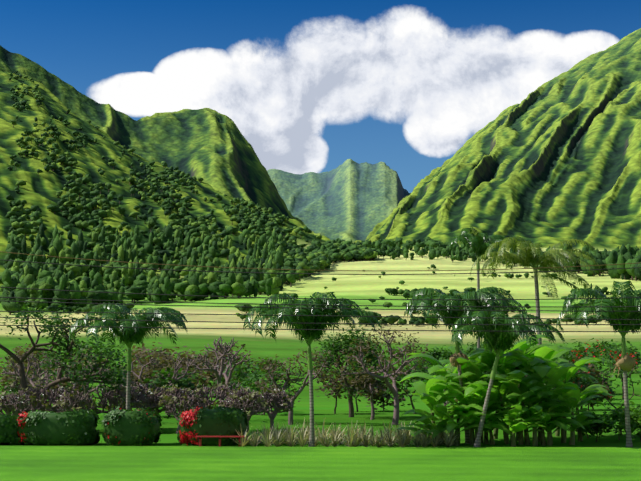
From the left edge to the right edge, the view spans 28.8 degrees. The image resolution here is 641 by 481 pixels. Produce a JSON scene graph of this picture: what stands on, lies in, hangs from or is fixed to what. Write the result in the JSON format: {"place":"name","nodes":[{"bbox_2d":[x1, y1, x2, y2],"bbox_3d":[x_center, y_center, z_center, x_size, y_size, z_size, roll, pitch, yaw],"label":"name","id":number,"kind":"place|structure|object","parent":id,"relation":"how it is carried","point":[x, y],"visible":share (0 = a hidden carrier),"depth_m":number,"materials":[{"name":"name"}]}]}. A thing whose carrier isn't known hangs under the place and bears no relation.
{"place":"outdoors","nodes":[
{"label":"outdoors","id":0,"kind":"place"},
{"bbox_2d":[0,28,640,446],"bbox_3d":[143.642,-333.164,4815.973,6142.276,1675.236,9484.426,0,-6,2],"label":"terrain","id":1,"kind":"structure","parent":0,"point":[552,162],"depth_m":2200.16,"materials":[{"name":"green plant"}]},
{"bbox_2d":[0,412,28,444],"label":"hedge","id":2,"kind":"object","parent":1,"relation":"on","point":[8,429],"visible":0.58,"depth_m":48.77,"materials":[{"name":"green plant"}]},
{"bbox_2d":[0,388,47,414],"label":"plumeria shrub","id":3,"kind":"object","parent":1,"relation":"on","point":[13,400],"visible":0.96,"depth_m":57.38,"materials":[{"name":"grey plant"}]},
{"bbox_2d":[0,352,56,411],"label":"plumeria tree","id":4,"kind":"object","parent":1,"relation":"on","point":[14,367],"visible":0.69,"depth_m":72.50,"materials":[{"name":"brown plant"}]},
{"bbox_2d":[24,384,77,410],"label":"plumeria shrub","id":5,"kind":"object","parent":1,"relation":"on","point":[52,395],"visible":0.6,"depth_m":59.05,"materials":[{"name":"grey plant"}]},
{"bbox_2d":[14,408,101,445],"bbox_3d":[-10.392,7.393,49.424,3.379,1.460,2.068,0,-6,2],"label":"hedge","id":6,"kind":"object","parent":1,"relation":"on","point":[68,427],"visible":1,"depth_m":48.65,"materials":[{"name":"green plant"}]},
{"bbox_2d":[0,297,134,414],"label":"tree","id":7,"kind":"object","parent":1,"relation":"on","point":[108,378],"visible":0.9,"depth_m":60.83,"materials":[{"name":"green plant"}]},
{"bbox_2d":[44,386,98,412],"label":"plumeria shrub","id":8,"kind":"object","parent":1,"relation":"on","point":[69,401],"visible":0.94,"depth_m":57.85,"materials":[{"name":"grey plant"}]},
{"bbox_2d":[35,340,117,395],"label":"plumeria tree","id":9,"kind":"object","parent":1,"relation":"on","point":[47,379],"visible":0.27,"depth_m":69.86,"materials":[{"name":"green plant"}]},
{"bbox_2d":[86,384,145,415],"bbox_3d":[-9.845,8.115,60.252,2.896,2.351,3.047,0,-6,2],"label":"plumeria shrub","id":10,"kind":"object","parent":1,"relation":"on","point":[105,397],"visible":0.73,"depth_m":60.01,"materials":[{"name":"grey plant"}]},
{"bbox_2d":[69,303,187,409],"bbox_3d":[-7.735,5.337,50.470,4.864,5.695,4.974,0,-6,2],"label":"palm","id":11,"kind":"object","parent":1,"relation":"on","point":[129,337],"visible":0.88,"depth_m":50.08,"materials":[{"name":"green plant"}]},
{"bbox_2d":[0,342,262,406],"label":"bushes","id":12,"kind":"object","parent":1,"relation":"on","point":[165,360],"visible":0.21,"depth_m":102.40,"materials":[{"name":"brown plant"}]},
{"bbox_2d":[100,406,162,445],"bbox_3d":[-7.477,7.354,49.356,2.325,1.586,2.136,0,-6,2],"label":"hedge","id":13,"kind":"object","parent":1,"relation":"on","point":[135,427],"visible":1,"depth_m":48.52,"materials":[{"name":"green plant"}]},
{"bbox_2d":[117,381,173,413],"bbox_3d":[-8.128,7.936,59.320,2.729,2.505,2.731,0,-6,2],"label":"plumeria shrub","id":14,"kind":"object","parent":1,"relation":"on","point":[142,396],"visible":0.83,"depth_m":58.82,"materials":[{"name":"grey plant"}]},
{"bbox_2d":[103,354,202,410],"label":"plumeria tree","id":15,"kind":"object","parent":1,"relation":"on","point":[175,366],"visible":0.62,"depth_m":78.25,"materials":[{"name":"brown plant"}]},
{"bbox_2d":[151,384,209,433],"bbox_3d":[-6.513,7.898,58.374,2.586,2.380,2.745,2,-6,-19],"label":"plumeria shrub","id":16,"kind":"object","parent":1,"relation":"on","point":[183,399],"visible":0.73,"depth_m":58.07,"materials":[{"name":"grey plant"}]},
{"bbox_2d":[0,71,378,314],"bbox_3d":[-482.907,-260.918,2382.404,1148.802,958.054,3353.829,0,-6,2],"label":"hill forest","id":17,"kind":"object","parent":1,"relation":"on","point":[271,248],"visible":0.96,"depth_m":1118.72,"materials":[{"name":"green plant"}]},
{"bbox_2d":[176,405,249,445],"bbox_3d":[-4.242,7.306,49.313,2.926,1.657,2.171,0,-6,2],"label":"hedge","id":18,"kind":"object","parent":1,"relation":"on","point":[220,420],"visible":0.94,"depth_m":48.43,"materials":[{"name":"green plant"}]},
{"bbox_2d":[191,380,242,409],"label":"plumeria shrub","id":19,"kind":"object","parent":1,"relation":"on","point":[219,391],"visible":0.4,"depth_m":60.03,"materials":[{"name":"grey plant"}]},
{"bbox_2d":[195,436,243,446],"bbox_3d":[-3.863,7.723,47.913,1.890,0.404,0.420,0,-6,2],"label":"red bench","id":20,"kind":"object","parent":1,"relation":"on","point":[200,440],"visible":0.79,"depth_m":47.74,"materials":[{"name":"paint"}]},
{"bbox_2d":[190,336,250,405],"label":"plumeria tree","id":21,"kind":"object","parent":1,"relation":"on","point":[216,368],"visible":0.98,"depth_m":72.96,"materials":[{"name":"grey plant"}]},
{"bbox_2d":[221,387,269,432],"bbox_3d":[-3.661,8.052,59.115,2.598,2.208,2.795,0,-6,2],"label":"plumeria shrub","id":22,"kind":"object","parent":1,"relation":"on","point":[246,401],"visible":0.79,"depth_m":58.77,"materials":[{"name":"grey plant"}]},
{"bbox_2d":[253,387,293,429],"bbox_3d":[-2.639,8.432,62.498,2.575,2.153,2.760,0,-6,2],"label":"plumeria shrub","id":23,"kind":"object","parent":1,"relation":"on","point":[278,400],"visible":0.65,"depth_m":62.12,"materials":[{"name":"grey plant"}]},
{"bbox_2d":[252,347,343,424],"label":"tree","id":24,"kind":"object","parent":1,"relation":"on","point":[298,392],"visible":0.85,"depth_m":68.75,"materials":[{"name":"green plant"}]},
{"bbox_2d":[0,356,614,413],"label":"trees","id":25,"kind":"object","parent":1,"relation":"on","point":[337,390],"visible":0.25,"depth_m":90.39,"materials":[{"name":"green plant"}]},
{"bbox_2d":[3,357,617,416],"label":"trees","id":26,"kind":"object","parent":1,"relation":"on","point":[160,382],"visible":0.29,"depth_m":84.28,"materials":[{"name":"brown plant"}]},
{"bbox_2d":[243,292,382,446],"bbox_3d":[-0.514,4.952,47.620,4.527,5.864,4.787,-5,-8,41],"label":"palm","id":27,"kind":"object","parent":1,"relation":"on","point":[308,336],"visible":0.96,"depth_m":47.45,"materials":[{"name":"green plant"}]},
{"bbox_2d":[229,346,427,393],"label":"trees","id":28,"kind":"object","parent":1,"relation":"on","point":[278,364],"visible":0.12,"depth_m":184.40,"materials":[{"name":"green plant"}]},
{"bbox_2d":[44,237,640,326],"bbox_3d":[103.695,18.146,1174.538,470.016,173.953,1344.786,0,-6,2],"label":"field trees","id":29,"kind":"object","parent":1,"relation":"on","point":[623,255],"visible":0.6,"depth_m":1153.57,"materials":[{"name":"green plant"}]},
{"bbox_2d":[231,419,462,446],"bbox_3d":[1.012,7.463,48.893,9.685,1.126,4.597,0,-6,2],"label":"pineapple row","id":30,"kind":"object","parent":1,"relation":"on","point":[403,437],"visible":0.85,"depth_m":47.82,"materials":[{"name":"green plant"}]},
{"bbox_2d":[313,325,393,416],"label":"tree","id":31,"kind":"object","parent":1,"relation":"on","point":[339,344],"visible":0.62,"depth_m":77.78,"materials":[{"name":"green plant"}]},
{"bbox_2d":[350,370,386,419],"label":"tree","id":32,"kind":"object","parent":1,"relation":"on","point":[372,383],"visible":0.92,"depth_m":74.68,"materials":[{"name":"green plant"}]},
{"bbox_2d":[329,323,428,424],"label":"tree","id":33,"kind":"object","parent":1,"relation":"on","point":[394,391],"visible":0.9,"depth_m":67.65,"materials":[{"name":"brown plant"}]},
{"bbox_2d":[403,286,529,443],"bbox_3d":[5.660,5.027,50.510,4.697,6.342,5.036,3,-7,-25],"label":"palm","id":34,"kind":"object","parent":1,"relation":"on","point":[492,292],"visible":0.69,"depth_m":50.13,"materials":[{"name":"green plant"}]},
{"bbox_2d":[449,227,512,347],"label":"palm","id":35,"kind":"object","parent":1,"relation":"on","point":[477,245],"visible":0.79,"depth_m":94.36,"materials":[{"name":"green plant"}]},
{"bbox_2d":[396,334,613,446],"bbox_3d":[7.803,6.082,52.276,9.624,4.613,11.381,0,-6,2],"label":"banana grove","id":36,"kind":"object","parent":1,"relation":"on","point":[540,365],"visible":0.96,"depth_m":49.35,"materials":[{"name":"green plant"}]},
{"bbox_2d":[450,308,565,446],"bbox_3d":[7.285,5.307,48.115,4.371,5.310,4.382,-3,-7,28],"label":"palm","id":37,"kind":"object","parent":1,"relation":"on","point":[498,342],"visible":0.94,"depth_m":47.61,"materials":[{"name":"green plant"}]},
{"bbox_2d":[403,339,640,399],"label":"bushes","id":38,"kind":"object","parent":1,"relation":"on","point":[438,355],"visible":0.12,"depth_m":131.47,"materials":[{"name":"green plant"}]},
{"bbox_2d":[470,236,599,383],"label":"coconut palm","id":39,"kind":"object","parent":1,"relation":"on","point":[525,256],"visible":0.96,"depth_m":81.00,"materials":[{"name":"green plant"}]},
{"bbox_2d":[556,281,640,446],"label":"palm","id":40,"kind":"object","parent":1,"relation":"on","point":[626,362],"visible":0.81,"depth_m":47.14,"materials":[{"name":"green plant"}]},
{"bbox_2d":[564,338,640,433],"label":"flowering tree","id":41,"kind":"object","parent":1,"relation":"on","point":[619,356],"visible":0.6,"depth_m":56.12,"materials":[{"name":"green plant"}]},
{"bbox_2d":[570,401,640,441],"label":"shrubs","id":42,"kind":"object","parent":1,"relation":"on","point":[619,417],"visible":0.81,"depth_m":51.24,"materials":[{"name":"green plant"}]},
{"bbox_2d":[0,251,640,331],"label":"overhead power lines","id":43,"kind":"object","parent":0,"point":[322,305],"visible":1,"depth_m":33.59,"materials":[{"name":"metal"}]},
{"bbox_2d":[0,446,640,480],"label":"lawn ground","id":44,"kind":"structure","parent":0,"point":[97,463],"depth_m":38.34,"materials":[{"name":"green plant"}]},
{"bbox_2d":[0,0,640,192],"label":"sky","id":45,"kind":"structure","parent":0,"point":[316,86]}
]}

